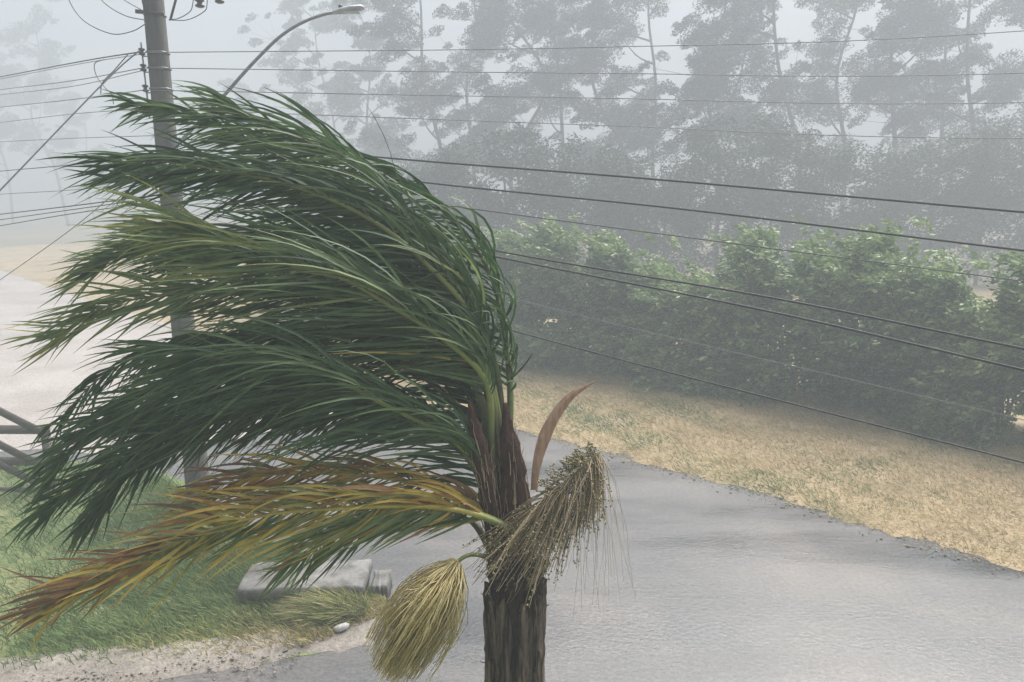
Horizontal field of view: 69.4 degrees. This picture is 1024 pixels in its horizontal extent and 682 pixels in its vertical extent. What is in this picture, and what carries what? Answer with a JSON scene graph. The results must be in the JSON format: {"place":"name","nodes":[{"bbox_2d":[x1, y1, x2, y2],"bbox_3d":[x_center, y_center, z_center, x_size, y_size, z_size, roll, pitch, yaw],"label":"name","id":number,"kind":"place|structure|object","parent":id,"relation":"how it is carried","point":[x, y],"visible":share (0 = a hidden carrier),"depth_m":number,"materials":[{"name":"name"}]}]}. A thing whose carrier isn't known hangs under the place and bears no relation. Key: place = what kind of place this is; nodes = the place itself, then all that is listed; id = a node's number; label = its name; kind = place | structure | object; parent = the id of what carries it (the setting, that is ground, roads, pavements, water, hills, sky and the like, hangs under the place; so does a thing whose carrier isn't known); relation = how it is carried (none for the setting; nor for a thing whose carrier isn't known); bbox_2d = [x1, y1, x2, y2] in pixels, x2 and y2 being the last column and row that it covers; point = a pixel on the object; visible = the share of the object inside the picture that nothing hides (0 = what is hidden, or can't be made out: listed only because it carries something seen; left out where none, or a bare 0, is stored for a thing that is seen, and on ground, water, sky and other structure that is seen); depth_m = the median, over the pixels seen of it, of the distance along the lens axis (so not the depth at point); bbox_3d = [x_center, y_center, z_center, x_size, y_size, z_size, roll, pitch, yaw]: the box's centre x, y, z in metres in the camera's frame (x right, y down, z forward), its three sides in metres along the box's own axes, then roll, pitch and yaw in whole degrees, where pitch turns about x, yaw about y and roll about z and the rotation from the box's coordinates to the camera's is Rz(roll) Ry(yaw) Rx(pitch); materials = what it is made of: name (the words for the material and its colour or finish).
{"place":"outdoors","nodes":[
{"label":"outdoors","id":0,"kind":"place"},
{"bbox_2d":[94,59,113,103],"bbox_3d":[-5.588,-3.559,10.156,0.271,0.604,0.079,3,12,15],"label":"slack cable","id":1,"kind":"object","parent":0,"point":[97,77],"visible":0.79,"depth_m":10.13,"materials":[{"name":"rubber"}]},
{"bbox_2d":[0,271,365,454],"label":"dirt lot","id":2,"kind":"structure","parent":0,"point":[31,392],"depth_m":22.05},
{"bbox_2d":[0,454,388,670],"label":"green grass verge","id":3,"kind":"object","parent":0,"point":[5,512],"depth_m":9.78,"materials":[{"name":"green plant"}]},
{"bbox_2d":[0,407,57,491],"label":"wooden fence","id":4,"kind":"object","parent":3,"relation":"on","point":[7,463],"visible":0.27,"depth_m":12.01,"materials":[{"name":"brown wood"}]},
{"bbox_2d":[89,570,191,604],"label":"grass tussock","id":5,"kind":"object","parent":3,"relation":"on","point":[169,577],"depth_m":9.09,"materials":[{"name":"green plant"}]},
{"bbox_2d":[135,0,223,508],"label":"utility pole","id":6,"kind":"object","parent":3,"relation":"on","point":[153,13],"visible":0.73,"depth_m":10.28,"materials":[{"name":"concrete"}]},
{"bbox_2d":[0,163,89,171],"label":"cable","id":7,"kind":"object","parent":6,"relation":"attached to","point":[41,167],"visible":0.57,"depth_m":14.23,"materials":[{"name":"black rubber"}]},
{"bbox_2d":[0,187,121,279],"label":"stay wire","id":8,"kind":"object","parent":6,"relation":"attached to","point":[61,236],"visible":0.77,"depth_m":13.46,"materials":[{"name":"metal"}]},
{"bbox_2d":[0,109,135,122],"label":"cable","id":9,"kind":"object","parent":6,"relation":"attached to","point":[65,114],"visible":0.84,"depth_m":13.04,"materials":[{"name":"metal"}]},
{"bbox_2d":[0,50,138,190],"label":"stay wire","id":10,"kind":"object","parent":6,"relation":"attached to","point":[52,135],"visible":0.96,"depth_m":9.98,"materials":[{"name":"metal"}]},
{"bbox_2d":[0,51,139,76],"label":"cable","id":11,"kind":"object","parent":6,"relation":"attached to","point":[72,63],"visible":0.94,"depth_m":12.70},
{"bbox_2d":[1,54,138,78],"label":"cable","id":12,"kind":"object","parent":6,"relation":"attached to","point":[70,65],"visible":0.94,"depth_m":12.82,"materials":[{"name":"rubber"}]},
{"bbox_2d":[0,71,140,94],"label":"cable","id":13,"kind":"object","parent":6,"relation":"attached to","point":[75,85],"visible":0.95,"depth_m":12.64,"materials":[{"name":"rubber"}]},
{"bbox_2d":[0,68,140,89],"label":"cable","id":14,"kind":"object","parent":6,"relation":"attached to","point":[73,80],"visible":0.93,"depth_m":12.74,"materials":[{"name":"rubber"}]},
{"bbox_2d":[7,182,133,193],"bbox_3d":[-11.817,-3.323,16.636,18.036,0.508,0.024,10,15,40],"label":"cable","id":15,"kind":"object","parent":6,"relation":"attached to","point":[60,190],"visible":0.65,"depth_m":13.80,"materials":[{"name":"metal"}]},
{"bbox_2d":[3,90,141,106],"bbox_3d":[-12.011,-5.307,16.853,18.350,0.786,0.017,11,16,42],"label":"cable","id":16,"kind":"object","parent":6,"relation":"attached to","point":[69,99],"visible":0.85,"depth_m":13.08,"materials":[{"name":"metal"}]},
{"bbox_2d":[0,135,153,141],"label":"cable","id":17,"kind":"object","parent":6,"relation":"attached to","point":[75,138],"visible":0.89,"depth_m":13.04,"materials":[{"name":"metal"}]},
{"bbox_2d":[0,194,156,214],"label":"cable","id":18,"kind":"object","parent":6,"relation":"attached to","point":[66,206],"visible":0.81,"depth_m":13.44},
{"bbox_2d":[0,197,159,219],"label":"cable","id":19,"kind":"object","parent":6,"relation":"attached to","point":[71,209],"visible":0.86,"depth_m":13.18,"materials":[{"name":"black rubber"}]},
{"bbox_2d":[0,201,159,225],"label":"cable","id":20,"kind":"object","parent":6,"relation":"attached to","point":[63,215],"visible":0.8,"depth_m":13.50,"materials":[{"name":"black rubber"}]},
{"bbox_2d":[69,0,145,34],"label":"slack cable","id":21,"kind":"object","parent":6,"relation":"attached to","point":[102,30],"visible":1,"depth_m":9.99,"materials":[{"name":"rubber"}]},
{"bbox_2d":[100,54,127,93],"bbox_3d":[-5.455,-3.664,10.145,0.414,0.526,0.030,-2,12,-8],"label":"slack cable","id":22,"kind":"object","parent":6,"relation":"attached to","point":[112,72],"visible":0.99,"depth_m":10.14,"materials":[{"name":"rubber"}]},
{"bbox_2d":[101,0,145,20],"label":"slack cable","id":23,"kind":"object","parent":6,"relation":"attached to","point":[121,13],"visible":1,"depth_m":9.97,"materials":[{"name":"rubber"}]},
{"bbox_2d":[169,0,193,19],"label":"slack cable","id":24,"kind":"object","parent":6,"relation":"attached to","point":[185,14],"visible":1,"depth_m":9.98,"materials":[{"name":"rubber"}]},
{"bbox_2d":[169,0,207,20],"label":"slack cable","id":25,"kind":"object","parent":6,"relation":"attached to","point":[193,17],"visible":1,"depth_m":9.99,"materials":[{"name":"rubber"}]},
{"bbox_2d":[145,4,364,166],"bbox_3d":[-3.594,-3.533,10.317,3.136,2.182,0.264,0,12,-1],"label":"street lamp","id":26,"kind":"object","parent":6,"relation":"attached to","point":[349,9],"visible":0.69,"depth_m":10.18,"materials":[{"name":"metal"}]},
{"bbox_2d":[144,30,1023,52],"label":"line wire","id":27,"kind":"object","parent":6,"relation":"attached to","point":[587,47],"visible":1,"depth_m":9.93,"materials":[{"name":"black metal"}]},
{"bbox_2d":[144,67,1023,76],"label":"line wire","id":28,"kind":"object","parent":6,"relation":"attached to","point":[586,73],"visible":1,"depth_m":10.00,"materials":[{"name":"black metal"}]},
{"bbox_2d":[144,90,1023,103],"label":"line wire","id":29,"kind":"object","parent":6,"relation":"attached to","point":[602,98],"visible":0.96,"depth_m":10.07,"materials":[{"name":"black metal"}]},
{"bbox_2d":[179,138,1023,212],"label":"telecom cable","id":30,"kind":"object","parent":6,"relation":"attached to","point":[892,200],"visible":0.67,"depth_m":7.96,"materials":[{"name":"black rubber"}]},
{"bbox_2d":[179,192,1023,370],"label":"telecom cable","id":31,"kind":"object","parent":6,"relation":"attached to","point":[873,334],"visible":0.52,"depth_m":6.53,"materials":[{"name":"black rubber"}]},
{"bbox_2d":[187,191,1023,349],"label":"telecom cable","id":32,"kind":"object","parent":6,"relation":"attached to","point":[897,322],"visible":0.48,"depth_m":6.69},
{"bbox_2d":[192,214,1023,419],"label":"telecom cable","id":33,"kind":"object","parent":6,"relation":"attached to","point":[747,355],"visible":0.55,"depth_m":9.46,"materials":[{"name":"rubber"}]},
{"bbox_2d":[195,110,1023,138],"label":"line wire","id":34,"kind":"object","parent":6,"relation":"attached to","point":[656,127],"visible":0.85,"depth_m":10.13,"materials":[{"name":"black metal"}]},
{"bbox_2d":[391,179,1023,251],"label":"telecom cable","id":35,"kind":"object","parent":6,"relation":"attached to","point":[917,237],"visible":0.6,"depth_m":7.89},
{"bbox_2d":[441,311,1023,462],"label":"telecom cable","id":36,"kind":"object","parent":6,"relation":"attached to","point":[782,401],"visible":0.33,"depth_m":6.05,"materials":[{"name":"black rubber"}]},
{"bbox_2d":[450,205,1023,281],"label":"telecom cable","id":37,"kind":"object","parent":6,"relation":"attached to","point":[746,245],"visible":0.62,"depth_m":10.37,"materials":[{"name":"black rubber"}]},
{"bbox_2d":[0,614,382,681],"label":"gravel shoulder","id":38,"kind":"object","parent":3,"relation":"on","point":[353,636],"visible":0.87,"depth_m":7.93},
{"bbox_2d":[156,590,234,619],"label":"grass tussock","id":39,"kind":"object","parent":3,"relation":"on","point":[204,607],"depth_m":8.78,"materials":[{"name":"green plant"}]},
{"bbox_2d":[236,559,391,600],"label":"culvert slab","id":40,"kind":"structure","parent":3,"relation":"on","point":[357,572],"depth_m":9.04,"materials":[{"name":"concrete"}]},
{"bbox_2d":[268,580,369,629],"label":"grass tussock","id":41,"kind":"object","parent":3,"relation":"on","point":[318,608],"depth_m":8.59,"materials":[{"name":"green plant"}]},
{"bbox_2d":[332,622,349,631],"bbox_3d":[-1.944,3.256,8.415,0.199,0.080,0.084,-4,12,-17],"label":"stone","id":42,"kind":"object","parent":3,"relation":"on","point":[341,627],"visible":1,"depth_m":8.39,"materials":[{"name":"grey stone"}]},
{"bbox_2d":[0,204,1022,287],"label":"ground","id":43,"kind":"structure","parent":0,"point":[44,231],"depth_m":97.75,"materials":[{"name":"beige soil"}]},
{"bbox_2d":[0,22,29,222],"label":"eucalyptus tree","id":44,"kind":"object","parent":43,"relation":"on","point":[3,102],"visible":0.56,"depth_m":103.23,"materials":[{"name":"green plant"}]},
{"bbox_2d":[0,0,75,225],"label":"eucalyptus tree","id":45,"kind":"object","parent":43,"relation":"on","point":[9,129],"visible":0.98,"depth_m":95.33,"materials":[{"name":"green plant"}]},
{"bbox_2d":[29,79,107,220],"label":"eucalyptus tree","id":46,"kind":"object","parent":43,"relation":"on","point":[73,120],"visible":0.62,"depth_m":109.56,"materials":[{"name":"green plant"}]},
{"bbox_2d":[178,101,224,219],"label":"eucalyptus tree","id":47,"kind":"object","parent":43,"relation":"on","point":[180,102],"visible":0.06,"depth_m":115.83,"materials":[{"name":"green plant"}]},
{"bbox_2d":[217,77,271,211],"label":"eucalyptus tree","id":48,"kind":"object","parent":43,"relation":"on","point":[228,82],"visible":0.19,"depth_m":101.21,"materials":[{"name":"green plant"}]},
{"bbox_2d":[258,215,298,311],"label":"hedge shrub","id":49,"kind":"object","parent":43,"relation":"on","point":[267,273],"visible":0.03,"depth_m":29.69,"materials":[{"name":"green plant"}]},
{"bbox_2d":[236,0,365,168],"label":"eucalyptus tree","id":50,"kind":"object","parent":43,"relation":"on","point":[323,26],"visible":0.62,"depth_m":76.82,"materials":[{"name":"green plant"}]},
{"bbox_2d":[275,221,338,317],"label":"hedge shrub","id":51,"kind":"object","parent":43,"relation":"on","point":[298,239],"depth_m":28.07,"materials":[{"name":"green plant"}]},
{"bbox_2d":[297,0,428,162],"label":"eucalyptus tree","id":52,"kind":"object","parent":43,"relation":"on","point":[362,43],"visible":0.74,"depth_m":69.85,"materials":[{"name":"green plant"}]},
{"bbox_2d":[355,164,445,267],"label":"understory tree","id":53,"kind":"object","parent":43,"relation":"on","point":[415,174],"visible":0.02,"depth_m":37.45,"materials":[{"name":"green plant"}]},
{"bbox_2d":[332,0,476,196],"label":"eucalyptus tree","id":54,"kind":"object","parent":43,"relation":"on","point":[422,79],"visible":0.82,"depth_m":52.44,"materials":[{"name":"green plant"}]},
{"bbox_2d":[403,140,522,246],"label":"understory tree","id":55,"kind":"object","parent":43,"relation":"on","point":[458,176],"visible":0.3,"depth_m":37.27,"materials":[{"name":"green plant"}]},
{"bbox_2d":[440,243,509,338],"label":"hedge shrub","id":56,"kind":"object","parent":43,"relation":"on","point":[472,268],"visible":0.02,"depth_m":22.05,"materials":[{"name":"green plant"}]},
{"bbox_2d":[428,0,540,192],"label":"eucalyptus tree","id":57,"kind":"object","parent":43,"relation":"on","point":[460,114],"visible":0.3,"depth_m":58.48,"materials":[{"name":"green plant"}]},
{"bbox_2d":[451,123,556,261],"bbox_3d":[-0.423,-6.952,38.056,5.654,8.442,3.952,0,12,0],"label":"understory tree","id":58,"kind":"object","parent":43,"relation":"on","point":[521,135],"visible":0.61,"depth_m":37.31,"materials":[{"name":"green plant"}]},
{"bbox_2d":[426,0,582,230],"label":"eucalyptus tree","id":59,"kind":"object","parent":43,"relation":"on","point":[490,33],"visible":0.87,"depth_m":50.31,"materials":[{"name":"green plant"}]},
{"bbox_2d":[465,226,549,357],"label":"hedge shrub","id":60,"kind":"object","parent":43,"relation":"on","point":[510,242],"visible":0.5,"depth_m":20.98,"materials":[{"name":"green plant"}]},
{"bbox_2d":[505,212,598,375],"bbox_3d":[1.242,-1.096,20.436,3.353,4.861,3.159,-7,14,-31],"label":"hedge shrub","id":61,"kind":"object","parent":43,"relation":"on","point":[559,287],"visible":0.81,"depth_m":19.99,"materials":[{"name":"green plant"}]},
{"bbox_2d":[493,0,610,225],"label":"eucalyptus tree","id":62,"kind":"object","parent":43,"relation":"on","point":[540,29],"visible":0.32,"depth_m":55.30,"materials":[{"name":"green plant"}]},
{"bbox_2d":[500,131,620,276],"bbox_3d":[2.516,-6.750,38.172,5.960,7.943,4.058,-5,13,-25],"label":"understory tree","id":63,"kind":"object","parent":43,"relation":"on","point":[558,184],"visible":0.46,"depth_m":37.36,"materials":[{"name":"green plant"}]},
{"bbox_2d":[526,228,671,378],"bbox_3d":[2.660,-0.745,19.812,3.419,4.793,3.334,11,16,44],"label":"hedge shrub","id":64,"kind":"object","parent":43,"relation":"on","point":[608,297],"visible":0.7,"depth_m":19.14,"materials":[{"name":"green plant"}]},
{"bbox_2d":[537,0,675,238],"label":"eucalyptus tree","id":65,"kind":"object","parent":43,"relation":"on","point":[596,17],"visible":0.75,"depth_m":50.78,"materials":[{"name":"green plant"}]},
{"bbox_2d":[552,144,665,272],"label":"understory tree","id":66,"kind":"object","parent":43,"relation":"on","point":[610,188],"visible":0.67,"depth_m":37.14,"materials":[{"name":"green plant"}]},
{"bbox_2d":[557,0,677,252],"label":"eucalyptus tree","id":67,"kind":"object","parent":43,"relation":"on","point":[620,35],"visible":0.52,"depth_m":55.25,"materials":[{"name":"green plant"}]},
{"bbox_2d":[610,254,703,393],"bbox_3d":[4.161,-0.301,19.087,3.816,3.967,2.856,-5,13,-24],"label":"hedge shrub","id":68,"kind":"object","parent":43,"relation":"on","point":[659,306],"visible":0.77,"depth_m":18.30,"materials":[{"name":"green plant"}]},
{"bbox_2d":[603,156,728,276],"bbox_3d":[7.875,-6.165,38.342,6.577,6.728,4.394,0,12,0],"label":"understory tree","id":69,"kind":"object","parent":43,"relation":"on","point":[664,216],"visible":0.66,"depth_m":37.41,"materials":[{"name":"green plant"}]},
{"bbox_2d":[596,0,767,263],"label":"eucalyptus tree","id":70,"kind":"object","parent":43,"relation":"on","point":[714,61],"visible":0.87,"depth_m":47.02,"materials":[{"name":"green plant"}]},
{"bbox_2d":[655,113,781,278],"bbox_3d":[10.570,-7.128,37.889,6.738,8.796,3.631,0,12,0],"label":"understory tree","id":71,"kind":"object","parent":43,"relation":"on","point":[725,161],"visible":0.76,"depth_m":37.34,"materials":[{"name":"green plant"}]},
{"bbox_2d":[656,269,793,397],"bbox_3d":[4.969,0.086,18.238,3.377,3.677,3.004,0,12,0],"label":"hedge shrub","id":72,"kind":"object","parent":43,"relation":"on","point":[710,329],"visible":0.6,"depth_m":17.73,"materials":[{"name":"green plant"}]},
{"bbox_2d":[671,0,783,238],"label":"eucalyptus tree","id":73,"kind":"object","parent":43,"relation":"on","point":[727,110],"visible":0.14,"depth_m":55.79,"materials":[{"name":"green plant"}]},
{"bbox_2d":[665,212,826,406],"bbox_3d":[5.696,-0.417,17.363,3.286,5.143,3.342,9,14,36],"label":"hedge shrub","id":74,"kind":"object","parent":43,"relation":"on","point":[744,262],"visible":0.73,"depth_m":17.10,"materials":[{"name":"green plant"}]},
{"bbox_2d":[708,0,813,243],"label":"eucalyptus tree","id":75,"kind":"object","parent":43,"relation":"on","point":[782,86],"visible":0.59,"depth_m":49.37,"materials":[{"name":"green plant"}]},
{"bbox_2d":[715,112,825,271],"bbox_3d":[13.525,-7.355,38.675,5.574,8.923,4.586,0,12,0],"label":"understory tree","id":76,"kind":"object","parent":43,"relation":"on","point":[776,147],"visible":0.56,"depth_m":37.88,"materials":[{"name":"green plant"}]},
{"bbox_2d":[749,234,877,412],"bbox_3d":[7.062,-0.106,16.956,3.762,4.646,3.348,0,12,0],"label":"hedge shrub","id":77,"kind":"object","parent":43,"relation":"on","point":[808,276],"visible":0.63,"depth_m":16.15,"materials":[{"name":"green plant"}]},
{"bbox_2d":[762,140,892,256],"bbox_3d":[16.407,-6.685,38.923,7.084,7.511,4.071,0,12,0],"label":"understory tree","id":78,"kind":"object","parent":43,"relation":"on","point":[835,166],"visible":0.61,"depth_m":38.01,"materials":[{"name":"green plant"}]},
{"bbox_2d":[772,0,905,250],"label":"eucalyptus tree","id":79,"kind":"object","parent":43,"relation":"on","point":[815,91],"visible":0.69,"depth_m":53.78,"materials":[{"name":"green plant"}]},
{"bbox_2d":[789,0,966,176],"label":"eucalyptus tree","id":80,"kind":"object","parent":43,"relation":"on","point":[864,87],"visible":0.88,"depth_m":48.08,"materials":[{"name":"green plant"}]},
{"bbox_2d":[792,213,964,428],"bbox_3d":[7.844,-0.269,16.172,3.428,5.066,3.521,0,12,0],"label":"hedge shrub","id":81,"kind":"object","parent":43,"relation":"on","point":[877,247],"visible":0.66,"depth_m":15.50,"materials":[{"name":"green plant"}]},
{"bbox_2d":[818,143,941,263],"bbox_3d":[19.036,-6.710,39.031,6.520,7.515,4.149,0,12,0],"label":"understory tree","id":82,"kind":"object","parent":43,"relation":"on","point":[895,162],"visible":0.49,"depth_m":37.98,"materials":[{"name":"green plant"}]},
{"bbox_2d":[840,246,989,431],"bbox_3d":[8.515,0.235,15.710,3.791,4.463,2.738,0,12,0],"label":"hedge shrub","id":83,"kind":"object","parent":43,"relation":"on","point":[934,292],"visible":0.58,"depth_m":14.93,"materials":[{"name":"green plant"}]},
{"bbox_2d":[841,0,993,249],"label":"eucalyptus tree","id":84,"kind":"object","parent":43,"relation":"on","point":[943,122],"visible":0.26,"depth_m":53.39,"materials":[{"name":"green plant"}]},
{"bbox_2d":[867,136,986,273],"bbox_3d":[21.472,-6.704,38.387,6.458,7.766,3.795,3,12,12],"label":"understory tree","id":85,"kind":"object","parent":43,"relation":"on","point":[952,228],"visible":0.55,"depth_m":37.74,"materials":[{"name":"green plant"}]},
{"bbox_2d":[846,0,1023,256],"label":"eucalyptus tree","id":86,"kind":"object","parent":43,"relation":"on","point":[934,67],"visible":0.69,"depth_m":47.31,"materials":[{"name":"green plant"}]},
{"bbox_2d":[886,296,1023,449],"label":"hedge shrub","id":87,"kind":"object","parent":43,"relation":"on","point":[967,383],"visible":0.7,"depth_m":14.50,"materials":[{"name":"green plant"}]},
{"bbox_2d":[900,0,1023,252],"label":"eucalyptus tree","id":88,"kind":"object","parent":43,"relation":"on","point":[1004,12],"visible":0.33,"depth_m":50.18,"materials":[{"name":"green plant"}]},
{"bbox_2d":[919,121,1023,284],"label":"understory tree","id":89,"kind":"object","parent":43,"relation":"on","point":[977,175],"visible":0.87,"depth_m":36.43,"materials":[{"name":"green plant"}]},
{"bbox_2d":[967,151,1023,278],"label":"understory tree","id":90,"kind":"object","parent":43,"relation":"on","point":[1014,221],"visible":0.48,"depth_m":37.17,"materials":[{"name":"green plant"}]},
{"bbox_2d":[1005,11,1023,114],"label":"eucalyptus tree","id":91,"kind":"object","parent":43,"relation":"on","point":[1019,20],"visible":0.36,"depth_m":47.28,"materials":[{"name":"green plant"}]},
{"bbox_2d":[0,273,1023,681],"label":"road","id":92,"kind":"structure","parent":0,"point":[734,585],"depth_m":9.23,"materials":[{"name":"grey asphalt"}]},
{"bbox_2d":[1,410,1022,681],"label":"gravel chips","id":93,"kind":"object","parent":92,"relation":"on","point":[301,646],"visible":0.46,"depth_m":7.90,"materials":[{"name":"grey gravel"}]},
{"bbox_2d":[0,242,1023,578],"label":"dry grass verge","id":94,"kind":"structure","parent":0,"point":[38,268],"depth_m":14.27,"materials":[{"name":"beige plant"}]},
{"bbox_2d":[929,246,1023,446],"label":"hedge shrub","id":95,"kind":"object","parent":94,"relation":"on","point":[1011,317],"visible":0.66,"depth_m":13.83,"materials":[{"name":"green plant"}]},
{"bbox_2d":[0,0,1023,203],"label":"sky","id":96,"kind":"structure","parent":0,"point":[215,29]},
{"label":"yard","id":97,"kind":"structure","parent":0,"visible":0},
{"bbox_2d":[0,80,635,681],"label":"palm tree","id":98,"kind":"object","parent":97,"relation":"on","point":[294,378],"visible":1,"depth_m":4.13,"materials":[{"name":"green plant"}]}
]}

